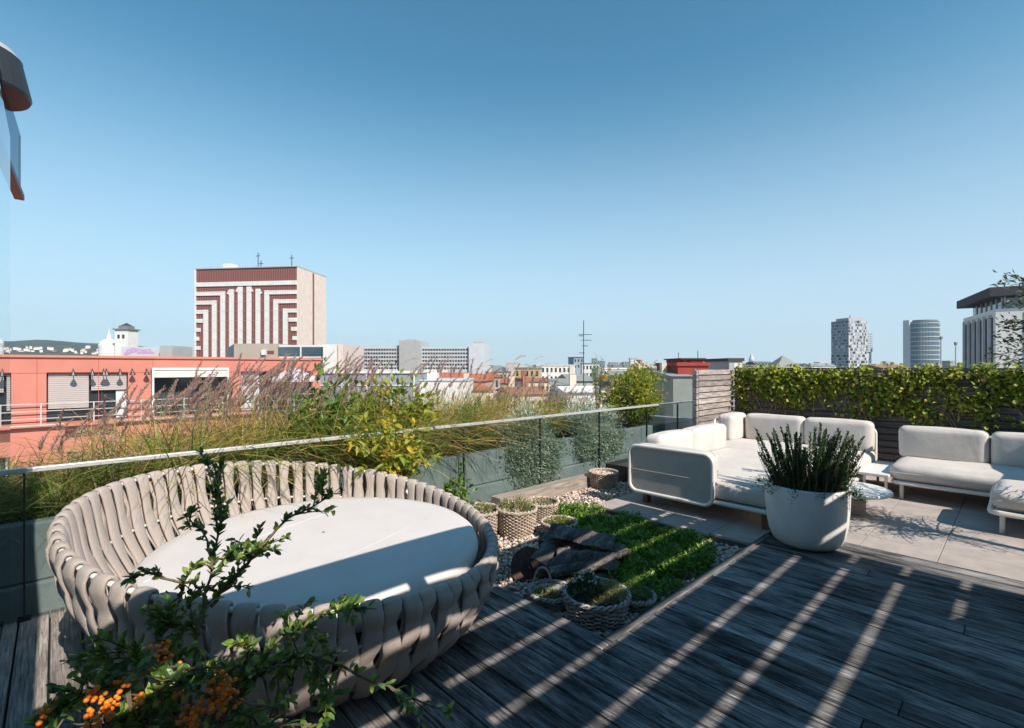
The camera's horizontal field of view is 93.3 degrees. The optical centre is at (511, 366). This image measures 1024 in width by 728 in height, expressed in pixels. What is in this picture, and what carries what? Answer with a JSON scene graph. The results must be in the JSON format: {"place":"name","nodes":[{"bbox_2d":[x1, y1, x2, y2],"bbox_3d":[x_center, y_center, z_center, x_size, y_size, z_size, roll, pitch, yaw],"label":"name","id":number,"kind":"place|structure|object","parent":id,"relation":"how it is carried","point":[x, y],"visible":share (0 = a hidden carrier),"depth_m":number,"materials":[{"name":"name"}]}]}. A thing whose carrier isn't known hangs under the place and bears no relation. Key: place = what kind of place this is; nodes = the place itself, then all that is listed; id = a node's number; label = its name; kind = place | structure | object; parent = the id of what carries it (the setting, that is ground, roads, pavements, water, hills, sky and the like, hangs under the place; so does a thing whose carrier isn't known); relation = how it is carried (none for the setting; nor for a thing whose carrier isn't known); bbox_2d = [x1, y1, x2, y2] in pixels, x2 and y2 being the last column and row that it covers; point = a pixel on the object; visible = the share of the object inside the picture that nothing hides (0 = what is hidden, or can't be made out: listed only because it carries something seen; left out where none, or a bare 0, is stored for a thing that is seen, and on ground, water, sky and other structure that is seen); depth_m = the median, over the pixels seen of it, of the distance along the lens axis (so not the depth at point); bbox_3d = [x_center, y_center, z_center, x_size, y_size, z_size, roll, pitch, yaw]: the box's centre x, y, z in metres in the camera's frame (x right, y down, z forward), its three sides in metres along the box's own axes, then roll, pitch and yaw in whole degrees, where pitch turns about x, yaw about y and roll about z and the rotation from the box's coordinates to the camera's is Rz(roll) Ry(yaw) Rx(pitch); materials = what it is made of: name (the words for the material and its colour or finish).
{"place":"outdoors","nodes":[
{"label":"outdoors","id":0,"kind":"place"},
{"bbox_2d":[98,311,114,355],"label":"building","id":1,"kind":"structure","parent":0,"point":[106,346],"depth_m":96.75,"materials":[{"name":"white metal"}]},
{"bbox_2d":[0,607,397,727],"bbox_3d":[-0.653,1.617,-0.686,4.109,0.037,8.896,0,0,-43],"label":"deck","id":2,"kind":"structure","parent":0,"point":[28,695],"depth_m":2.47,"materials":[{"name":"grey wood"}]},
{"bbox_2d":[21,447,453,727],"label":"firethorn","id":3,"kind":"object","parent":2,"relation":"on","point":[129,713],"visible":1,"depth_m":1.19,"materials":[{"name":"green plant"}]},
{"bbox_2d":[334,535,1023,727],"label":"deck worn boards","id":4,"kind":"object","parent":2,"relation":"on","point":[900,651],"visible":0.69,"depth_m":2.65,"materials":[{"name":"grey wood"}]},
{"bbox_2d":[45,460,499,719],"bbox_3d":[-1.298,1.147,3.099,2.437,0.866,2.441,0,0,-43],"label":"daybed","id":5,"kind":"object","parent":4,"relation":"on","point":[412,561],"visible":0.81,"depth_m":2.61,"materials":[{"name":"beige fabric"}]},
{"bbox_2d":[385,484,407,498],"bbox_3d":[-1.069,1.353,4.522,0.450,0.495,0.450,0,0,-43],"label":"plant pot","id":6,"kind":"object","parent":4,"relation":"on","point":[386,491],"visible":0.03,"depth_m":4.34,"materials":[{"name":"ceramic"}]},
{"bbox_2d":[336,403,452,489],"bbox_3d":[-1.030,0.751,4.471,1.241,0.846,0.806,0,0,-43],"label":"citrus plant","id":7,"kind":"object","parent":6,"relation":"in","point":[394,461],"visible":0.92,"depth_m":4.40,"materials":[{"name":"green plant"}]},
{"bbox_2d":[765,477,850,551],"bbox_3d":[2.673,1.329,4.392,0.672,0.537,0.672,0,0,-43],"label":"plant pot","id":8,"kind":"object","parent":4,"relation":"on","point":[807,520],"visible":0.77,"depth_m":4.13,"materials":[{"name":"ceramic"}]},
{"bbox_2d":[752,422,870,506],"bbox_3d":[2.687,0.832,4.382,0.963,0.652,0.941,0,0,-43],"label":"rosemary plant","id":9,"kind":"object","parent":8,"relation":"in","point":[826,472],"visible":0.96,"depth_m":4.23,"materials":[{"name":"green plant"}]},
{"bbox_2d":[228,344,286,357],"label":"office hall","id":10,"kind":"structure","parent":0,"point":[258,350],"depth_m":72.00,"materials":[{"name":"beige paint"}]},
{"bbox_2d":[10,340,505,370],"bbox_3d":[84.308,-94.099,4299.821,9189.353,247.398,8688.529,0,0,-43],"label":"hills","id":11,"kind":"structure","parent":0,"point":[59,346],"depth_m":2812.58,"materials":[{"name":"grass"},{"name":"leaf"}]},
{"bbox_2d":[10,345,97,354],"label":"hillside houses","id":12,"kind":"structure","parent":11,"relation":"on","point":[27,349],"depth_m":2406.94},
{"bbox_2d":[194,255,326,356],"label":"tower block","id":13,"kind":"structure","parent":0,"point":[234,304],"depth_m":152.42,"materials":[{"name":"concrete"}]},
{"bbox_2d":[463,374,494,395],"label":"town house","id":14,"kind":"structure","parent":0,"point":[488,379],"depth_m":92.15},
{"bbox_2d":[464,373,494,406],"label":"town house","id":15,"kind":"structure","parent":0,"point":[476,384],"depth_m":58.42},
{"bbox_2d":[0,0,1023,366],"label":"sky","id":16,"kind":"structure","parent":0,"point":[715,179],"materials":[{"name":"blue"}]},
{"bbox_2d":[495,376,550,408],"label":"town house","id":17,"kind":"structure","parent":0,"point":[527,389],"depth_m":54.54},
{"bbox_2d":[514,367,541,377],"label":"town house","id":18,"kind":"structure","parent":0,"point":[538,372],"depth_m":149.37,"materials":[{"name":"beige paint"}]},
{"bbox_2d":[515,378,550,404],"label":"town house","id":19,"kind":"structure","parent":0,"point":[535,382],"depth_m":75.64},
{"bbox_2d":[549,378,568,406],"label":"town house","id":20,"kind":"structure","parent":0,"point":[559,381],"depth_m":64.06,"materials":[{"name":"stone"}]},
{"bbox_2d":[558,366,592,385],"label":"town house","id":21,"kind":"structure","parent":0,"point":[587,379],"depth_m":72.05,"materials":[{"name":"stone"}]},
{"bbox_2d":[568,357,582,373],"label":"town house","id":22,"kind":"structure","parent":0,"point":[576,361],"depth_m":260.57,"materials":[{"name":"white paint"}]},
{"bbox_2d":[551,375,605,408],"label":"town house","id":23,"kind":"structure","parent":0,"point":[572,380],"depth_m":50.63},
{"bbox_2d":[590,354,606,409],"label":"plant","id":24,"kind":"object","parent":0,"point":[595,387],"visible":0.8,"depth_m":9.48,"materials":[{"name":"green plant"}]},
{"bbox_2d":[598,510,772,548],"bbox_3d":[6.174,1.697,3.360,4.390,0.126,10.400,0,0,-43],"label":"paving bed","id":25,"kind":"object","parent":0,"point":[725,541],"depth_m":4.61,"materials":[{"name":"stone"}]},
{"bbox_2d":[703,358,743,411],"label":"town house","id":26,"kind":"structure","parent":0,"point":[724,364],"depth_m":71.29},
{"bbox_2d":[768,356,805,369],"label":"town house","id":27,"kind":"structure","parent":0,"point":[783,361],"depth_m":76.17,"materials":[{"name":"stone"}]},
{"bbox_2d":[595,475,1023,580],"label":"stone paving","id":28,"kind":"structure","parent":0,"point":[961,530],"depth_m":4.89,"materials":[{"name":"stone"}]},
{"bbox_2d":[628,423,812,529],"bbox_3d":[2.779,1.209,5.939,2.289,0.790,1.675,0,0,-43],"label":"sofa","id":29,"kind":"object","parent":28,"relation":"on","point":[701,465],"visible":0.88,"depth_m":5.40,"materials":[{"name":"white fabric"}]},
{"bbox_2d":[713,412,876,480],"bbox_3d":[4.055,1.179,7.203,1.298,0.851,2.064,0,0,-43],"label":"sofa","id":30,"kind":"object","parent":28,"relation":"on","point":[741,431],"visible":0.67,"depth_m":7.33,"materials":[{"name":"white fabric"}]},
{"bbox_2d":[848,481,892,515],"bbox_3d":[3.766,1.474,5.405,0.780,0.261,0.780,0,0,-43],"label":"coffee table","id":31,"kind":"object","parent":28,"relation":"on","point":[873,492],"visible":0.4,"depth_m":5.23,"materials":[{"name":"stone"}]},
{"bbox_2d":[858,461,898,488],"bbox_3d":[4.821,1.457,6.306,1.030,0.294,0.310,0,0,-43],"label":"side table","id":32,"kind":"object","parent":28,"relation":"on","point":[877,469],"visible":0.7,"depth_m":6.11,"materials":[{"name":"white metal"}]},
{"bbox_2d":[889,425,1023,498],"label":"sofa","id":33,"kind":"object","parent":28,"relation":"on","point":[956,460],"visible":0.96,"depth_m":5.76,"materials":[{"name":"white fabric"}]},
{"bbox_2d":[984,268,1023,422],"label":"olive tree","id":34,"kind":"object","parent":28,"relation":"on","point":[1012,321],"visible":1,"depth_m":3.90,"materials":[{"name":"green plant"}]},
{"bbox_2d":[987,479,1023,533],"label":"ottoman","id":35,"kind":"object","parent":28,"relation":"on","point":[1006,500],"visible":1,"depth_m":4.63,"materials":[{"name":"white fabric"}]},
{"bbox_2d":[903,319,939,367],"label":"round tower","id":36,"kind":"structure","parent":0,"point":[921,342],"depth_m":382.59,"materials":[{"name":"grey glass"}]},
{"label":"ground","id":37,"kind":"structure","parent":0,"visible":0},
{"bbox_2d":[112,323,139,355],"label":"clock tower","id":38,"kind":"structure","parent":37,"relation":"on","point":[126,334],"depth_m":95.00,"materials":[{"name":"white paint"}]},
{"bbox_2d":[121,346,193,356],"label":"graffiti wall","id":39,"kind":"structure","parent":37,"relation":"on","point":[178,351],"depth_m":80.00,"materials":[{"name":"white paint"}]},
{"bbox_2d":[10,355,321,477],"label":"apartment house","id":40,"kind":"structure","parent":37,"relation":"on","point":[45,390],"depth_m":25.81,"materials":[{"name":"paint"}]},
{"bbox_2d":[47,372,126,421],"bbox_3d":[-22.670,1.550,25.893,3.327,2.500,0.120,0,0,-43],"label":"window","id":41,"kind":"structure","parent":40,"relation":"in","point":[93,394],"depth_m":25.90,"materials":[{"name":"glass"}]},
{"bbox_2d":[154,377,224,414],"bbox_3d":[-19.320,1.550,29.061,3.740,2.500,0.120,0,0,-43],"label":"window","id":42,"kind":"structure","parent":40,"relation":"in","point":[159,382],"depth_m":28.69,"materials":[{"name":"glass"}]},
{"bbox_2d":[151,368,228,416],"bbox_3d":[-18.888,1.460,28.478,3.804,2.820,0.580,0,0,-43],"label":"awning frame","id":43,"kind":"object","parent":40,"relation":"attached to","point":[175,372],"visible":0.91,"depth_m":28.01,"materials":[{"name":"white metal"}]},
{"bbox_2d":[241,371,310,409],"bbox_3d":[-15.776,1.550,32.412,4.594,2.500,0.120,0,0,-43],"label":"window","id":44,"kind":"structure","parent":40,"relation":"in","point":[263,373],"depth_m":32.55,"materials":[{"name":"glass"}]},
{"bbox_2d":[270,368,319,404],"bbox_3d":[-13.612,1.410,30.205,3.102,2.920,2.950,0,0,-43],"label":"parasol","id":45,"kind":"object","parent":40,"relation":"on","point":[281,375],"visible":0.26,"depth_m":29.49,"materials":[{"name":"fabric"}]},
{"bbox_2d":[279,344,363,370],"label":"glass office","id":46,"kind":"structure","parent":37,"relation":"on","point":[323,351],"depth_m":71.92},
{"bbox_2d":[279,347,299,355],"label":"window","id":47,"kind":"structure","parent":46,"relation":"in","point":[282,350],"depth_m":71.92,"materials":[{"name":"blue glass"}]},
{"bbox_2d":[302,347,322,355],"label":"window","id":48,"kind":"structure","parent":46,"relation":"in","point":[306,351],"depth_m":71.92,"materials":[{"name":"blue glass"}]},
{"bbox_2d":[320,371,426,406],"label":"workshop","id":49,"kind":"structure","parent":37,"relation":"on","point":[404,375],"depth_m":46.00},
{"bbox_2d":[357,339,488,373],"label":"slab block","id":50,"kind":"structure","parent":37,"relation":"on","point":[403,351],"depth_m":198.86,"materials":[{"name":"grey concrete"}]},
{"bbox_2d":[419,370,473,410],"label":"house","id":51,"kind":"structure","parent":37,"relation":"on","point":[443,383],"depth_m":48.00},
{"bbox_2d":[533,365,575,378],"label":"town house","id":52,"kind":"structure","parent":37,"relation":"on","point":[546,369],"depth_m":170.52,"materials":[{"name":"white paint"}]},
{"bbox_2d":[646,363,692,417],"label":"town house","id":53,"kind":"structure","parent":37,"relation":"on","point":[678,387],"depth_m":60.27,"materials":[{"name":"stone"}]},
{"bbox_2d":[655,351,709,374],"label":"town house","id":54,"kind":"structure","parent":37,"relation":"on","point":[678,365],"depth_m":62.00,"materials":[{"name":"metal"}]},
{"bbox_2d":[491,361,954,370],"bbox_3d":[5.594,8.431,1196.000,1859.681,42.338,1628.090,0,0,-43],"label":"distant city","id":55,"kind":"object","parent":37,"relation":"on","point":[511,365],"depth_m":663.68},
{"bbox_2d":[801,363,835,369],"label":"town house","id":56,"kind":"structure","parent":37,"relation":"on","point":[822,365],"depth_m":190.35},
{"bbox_2d":[831,318,872,367],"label":"high-rise building","id":57,"kind":"structure","parent":37,"relation":"on","point":[851,341],"depth_m":402.50,"materials":[{"name":"concrete"}]},
{"bbox_2d":[831,321,866,367],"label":"window","id":58,"kind":"structure","parent":57,"relation":"in","point":[851,349],"depth_m":402.13,"materials":[{"name":"grey glass"}]},
{"bbox_2d":[957,285,1023,367],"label":"clad office","id":59,"kind":"structure","parent":37,"relation":"on","point":[978,326],"depth_m":63.67,"materials":[{"name":"white concrete"}]},
{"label":"terrace slab","id":60,"kind":"structure","parent":0,"visible":0},
{"bbox_2d":[0,42,32,681],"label":"house wing","id":61,"kind":"structure","parent":60,"relation":"on","point":[15,95],"depth_m":2.81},
{"bbox_2d":[10,400,691,630],"bbox_3d":[-0.215,1.184,5.759,10.260,1.092,0.045,0,0,-43],"label":"glass railing","id":62,"kind":"object","parent":60,"relation":"on","point":[24,617],"visible":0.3,"depth_m":3.84,"materials":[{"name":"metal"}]},
{"bbox_2d":[10,413,692,619],"bbox_3d":[-1.797,1.385,5.540,13.400,0.770,1.720,0,0,-43],"label":"planter","id":63,"kind":"object","parent":60,"relation":"on","point":[487,476],"visible":0.26,"depth_m":5.39,"materials":[{"name":"concrete"}]},
{"bbox_2d":[62,424,140,489],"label":"flowering plant","id":64,"kind":"object","parent":63,"relation":"on","point":[78,456],"visible":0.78,"depth_m":3.71,"materials":[{"name":"plant"}]},
{"bbox_2d":[231,409,374,483],"bbox_3d":[-1.974,0.781,4.648,1.384,0.752,0.648,0,0,-43],"label":"shrub","id":65,"kind":"object","parent":63,"relation":"in","point":[290,434],"visible":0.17,"depth_m":4.56,"materials":[{"name":"green plant"}]},
{"bbox_2d":[10,347,624,521],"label":"straw grass","id":66,"kind":"structure","parent":63,"relation":"in","point":[92,473],"depth_m":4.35,"materials":[{"name":"plant"}]},
{"bbox_2d":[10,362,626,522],"bbox_3d":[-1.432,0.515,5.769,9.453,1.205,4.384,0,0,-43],"label":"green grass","id":67,"kind":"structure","parent":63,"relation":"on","point":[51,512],"depth_m":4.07,"materials":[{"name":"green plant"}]},
{"bbox_2d":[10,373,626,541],"bbox_3d":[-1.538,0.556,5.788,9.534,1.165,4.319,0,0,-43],"label":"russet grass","id":68,"kind":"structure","parent":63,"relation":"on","point":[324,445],"depth_m":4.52,"materials":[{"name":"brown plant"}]},
{"bbox_2d":[277,356,361,461],"bbox_3d":[-1.834,0.520,4.834,1.028,1.249,0.677,0,0,-43],"label":"shrub","id":69,"kind":"object","parent":63,"relation":"on","point":[332,406],"visible":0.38,"depth_m":4.78,"materials":[{"name":"green plant"}]},
{"bbox_2d":[325,359,453,458],"bbox_3d":[-1.419,0.528,5.544,1.691,1.231,1.213,0,0,-43],"label":"shrub","id":70,"kind":"object","parent":63,"relation":"on","point":[389,392],"visible":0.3,"depth_m":5.40,"materials":[{"name":"green plant"}]},
{"bbox_2d":[431,392,496,453],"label":"shrub","id":71,"kind":"object","parent":63,"relation":"on","point":[465,414],"visible":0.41,"depth_m":5.90,"materials":[{"name":"green plant"}]},
{"bbox_2d":[405,354,571,413],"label":"pale grass plumes","id":72,"kind":"object","parent":63,"relation":"in","point":[483,366],"depth_m":7.10,"materials":[{"name":"beige plant"}]},
{"bbox_2d":[486,396,571,491],"bbox_3d":[0.183,0.999,6.497,1.379,1.237,0.637,0,0,-43],"label":"shrub","id":73,"kind":"object","parent":63,"relation":"in","point":[527,462],"visible":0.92,"depth_m":6.30,"materials":[{"name":"green plant"}]},
{"bbox_2d":[526,382,622,427],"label":"shrub","id":74,"kind":"object","parent":63,"relation":"on","point":[553,400],"visible":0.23,"depth_m":8.10,"materials":[{"name":"green plant"}]},
{"bbox_2d":[551,385,632,470],"bbox_3d":[1.186,0.940,7.516,1.786,1.317,0.733,0,0,-43],"label":"shrub","id":75,"kind":"object","parent":63,"relation":"in","point":[611,442],"visible":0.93,"depth_m":7.29,"materials":[{"name":"green plant"}]},
{"bbox_2d":[594,359,669,426],"bbox_3d":[2.291,0.498,8.945,1.686,1.296,1.287,0,0,-43],"label":"tree","id":76,"kind":"object","parent":63,"relation":"on","point":[638,386],"visible":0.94,"depth_m":8.74,"materials":[{"name":"green plant"}]},
{"bbox_2d":[494,480,742,637],"bbox_3d":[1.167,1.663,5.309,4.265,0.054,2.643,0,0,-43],"label":"gravel","id":77,"kind":"structure","parent":60,"relation":"on","point":[578,493],"depth_m":4.41,"materials":[{"name":"grey gravel"}]},
{"bbox_2d":[443,461,481,504],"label":"shrub","id":78,"kind":"object","parent":77,"relation":"on","point":[461,495],"visible":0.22,"depth_m":4.89,"materials":[{"name":"green plant"}]},
{"bbox_2d":[468,502,500,534],"bbox_3d":[-0.332,1.564,4.834,0.452,0.317,0.452,0,0,-43],"label":"basket","id":79,"kind":"object","parent":77,"relation":"on","point":[492,518],"visible":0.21,"depth_m":4.73,"materials":[{"name":"wicker"}]},
{"bbox_2d":[495,501,537,539],"bbox_3d":[0.044,1.559,4.845,0.431,0.327,0.431,0,0,-43],"label":"basket","id":80,"kind":"object","parent":77,"relation":"on","point":[517,524],"visible":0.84,"depth_m":4.69,"materials":[{"name":"wicker"}]},
{"bbox_2d":[497,493,538,517],"bbox_3d":[0.060,1.370,4.845,0.436,0.196,0.454,0,0,-43],"label":"houseleek","id":81,"kind":"object","parent":80,"relation":"in","point":[521,504],"visible":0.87,"depth_m":4.83,"materials":[{"name":"green plant"}]},
{"bbox_2d":[511,547,545,582],"bbox_3d":[0.141,1.584,3.819,0.310,0.310,0.023,0,-32,-15],"label":"steel disc","id":82,"kind":"object","parent":77,"relation":"on","point":[522,571],"visible":0.64,"depth_m":3.80,"materials":[{"name":"metal"}]},
{"bbox_2d":[491,473,589,504],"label":"timber beam","id":83,"kind":"structure","parent":77,"relation":"on","point":[560,487],"depth_m":6.19,"materials":[{"name":"brown wood"}]},
{"bbox_2d":[523,496,558,523],"bbox_3d":[0.318,1.588,5.282,0.401,0.266,0.401,0,0,-43],"label":"basket","id":84,"kind":"object","parent":77,"relation":"on","point":[541,512],"visible":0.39,"depth_m":5.15,"materials":[{"name":"wicker"}]},
{"bbox_2d":[526,566,568,612],"bbox_3d":[0.270,1.595,3.426,0.347,0.256,0.353,0,0,-43],"label":"basket","id":85,"kind":"object","parent":77,"relation":"on","point":[546,603],"visible":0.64,"depth_m":3.43,"materials":[{"name":"wicker"}]},
{"bbox_2d":[534,585,561,598],"bbox_3d":[0.244,1.592,3.430,0.220,0.071,0.214,0,0,-43],"label":"sedum","id":86,"kind":"object","parent":85,"relation":"on","point":[539,589],"visible":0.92,"depth_m":3.44,"materials":[{"name":"green plant"}]},
{"bbox_2d":[539,515,577,531],"bbox_3d":[0.459,1.613,4.755,0.382,0.215,0.382,0,0,-43],"label":"basket","id":87,"kind":"object","parent":77,"relation":"on","point":[543,525],"visible":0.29,"depth_m":4.72,"materials":[{"name":"wicker"}]},
{"bbox_2d":[544,514,573,525],"bbox_3d":[0.457,1.510,4.752,0.354,0.104,0.348,0,0,-43],"label":"sedum","id":88,"kind":"object","parent":87,"relation":"in","point":[559,517],"visible":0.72,"depth_m":4.75,"materials":[{"name":"green plant"}]},
{"bbox_2d":[552,570,616,581],"bbox_3d":[0.539,1.618,3.679,0.502,0.133,0.164,0,0,-3],"label":"log","id":89,"kind":"object","parent":77,"relation":"on","point":[601,573],"visible":0.17,"depth_m":3.65,"materials":[{"name":"grey wood"}]},
{"bbox_2d":[542,546,571,577],"bbox_3d":[0.357,1.503,3.728,0.308,0.170,0.136,0,0,-43],"label":"log","id":90,"kind":"object","parent":89,"relation":"on","point":[556,560],"visible":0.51,"depth_m":3.69,"materials":[{"name":"grey wood"}]},
{"bbox_2d":[548,559,613,578],"bbox_3d":[0.520,1.520,3.671,0.504,0.113,0.109,0,0,-12],"label":"log","id":91,"kind":"object","parent":90,"relation":"on","point":[567,569],"visible":0.83,"depth_m":3.63,"materials":[{"name":"grey wood"}]},
{"bbox_2d":[557,548,617,570],"bbox_3d":[0.578,1.487,3.745,0.463,0.132,0.167,0,0,7],"label":"log","id":92,"kind":"object","parent":91,"relation":"on","point":[569,555],"visible":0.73,"depth_m":3.72,"materials":[{"name":"grey wood"}]},
{"bbox_2d":[562,577,631,635],"bbox_3d":[0.556,1.604,3.196,0.457,0.252,0.456,0,0,-43],"label":"basket","id":93,"kind":"object","parent":77,"relation":"on","point":[593,615],"visible":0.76,"depth_m":3.05,"materials":[{"name":"wicker"}]},
{"bbox_2d":[565,569,607,602],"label":"heather","id":94,"kind":"object","parent":93,"relation":"in","point":[584,580],"visible":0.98,"depth_m":3.21,"materials":[{"name":"green plant"}]},
{"bbox_2d":[588,577,628,605],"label":"heather","id":95,"kind":"object","parent":93,"relation":"in","point":[607,587],"visible":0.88,"depth_m":3.17,"materials":[{"name":"green plant"}]},
{"bbox_2d":[588,468,618,490],"bbox_3d":[1.263,1.578,6.699,0.422,0.286,0.422,0,0,-43],"label":"basket","id":96,"kind":"object","parent":77,"relation":"on","point":[602,481],"visible":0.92,"depth_m":6.55,"materials":[{"name":"wicker"}]},
{"bbox_2d":[606,458,627,482],"bbox_3d":[2.494,1.580,7.952,2.650,0.300,0.410,0,0,-43],"label":"trough","id":97,"kind":"object","parent":77,"relation":"on","point":[620,466],"visible":0.1,"depth_m":7.02,"materials":[{"name":"metal"}]},
{"bbox_2d":[545,499,719,601],"bbox_3d":[0.959,1.566,4.588,1.397,0.216,2.222,0,0,-27],"label":"ground cover","id":98,"kind":"object","parent":77,"relation":"on","point":[663,554],"visible":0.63,"depth_m":4.18,"materials":[{"name":"green plant"}]},
{"bbox_2d":[627,583,656,614],"bbox_3d":[0.851,1.646,3.365,0.307,0.158,0.305,0,0,-43],"label":"basket","id":99,"kind":"object","parent":77,"relation":"on","point":[643,604],"visible":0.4,"depth_m":3.27,"materials":[{"name":"wicker"}]},
{"bbox_2d":[620,574,652,602],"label":"heather","id":100,"kind":"object","parent":99,"relation":"in","point":[626,583],"visible":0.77,"depth_m":3.35,"materials":[{"name":"green plant"}]},
{"bbox_2d":[692,369,733,425],"bbox_3d":[3.473,0.902,8.335,1.440,1.735,0.100,0,0,-43],"label":"slat screen","id":101,"kind":"object","parent":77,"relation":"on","point":[712,392],"visible":0.55,"depth_m":8.17,"materials":[{"name":"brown wood"}]},
{"bbox_2d":[605,534,770,643],"bbox_3d":[1.506,1.685,3.728,2.588,0.171,0.052,0,0,-43],"label":"deck edge board","id":102,"kind":"object","parent":60,"relation":"on","point":[616,635],"visible":0.38,"depth_m":3.40,"materials":[{"name":"grey wood"}]},
{"bbox_2d":[734,368,1023,462],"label":"slat fence","id":103,"kind":"object","parent":60,"relation":"on","point":[887,427],"visible":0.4,"depth_m":7.17,"materials":[{"name":"brown wood"}]},
{"bbox_2d":[731,362,1023,430],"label":"ivy","id":104,"kind":"object","parent":103,"relation":"attached to","point":[761,377],"visible":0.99,"depth_m":7.07,"materials":[{"name":"green plant"}]},
{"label":"log","id":105,"kind":"object","parent":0,"visible":0},
{"bbox_2d":[529,538,560,577],"bbox_3d":[0.278,1.506,3.810,0.160,0.192,0.354,0,0,26],"label":"log","id":106,"kind":"object","parent":105,"relation":"on","point":[544,554],"visible":0.71,"depth_m":3.75,"materials":[{"name":"grey wood"}]},
{"bbox_2d":[538,532,590,549],"bbox_3d":[0.435,1.443,3.983,0.429,0.140,0.176,0,0,29],"label":"log","id":107,"kind":"object","parent":106,"relation":"on","point":[562,543],"visible":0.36,"depth_m":3.91,"materials":[{"name":"grey wood"}]},
{"bbox_2d":[547,523,614,549],"bbox_3d":[0.564,1.360,3.922,0.526,0.133,0.222,0,0,18],"label":"log","id":108,"kind":"object","parent":107,"relation":"on","point":[587,537],"visible":1,"depth_m":3.87,"materials":[{"name":"grey wood"}]},
{"bbox_2d":[592,543,628,559],"bbox_3d":[0.781,1.507,3.872,0.301,0.143,0.124,0,0,-29],"label":"log","id":109,"kind":"object","parent":105,"relation":"on","point":[621,550],"visible":0.4,"depth_m":3.87,"materials":[{"name":"grey wood"}]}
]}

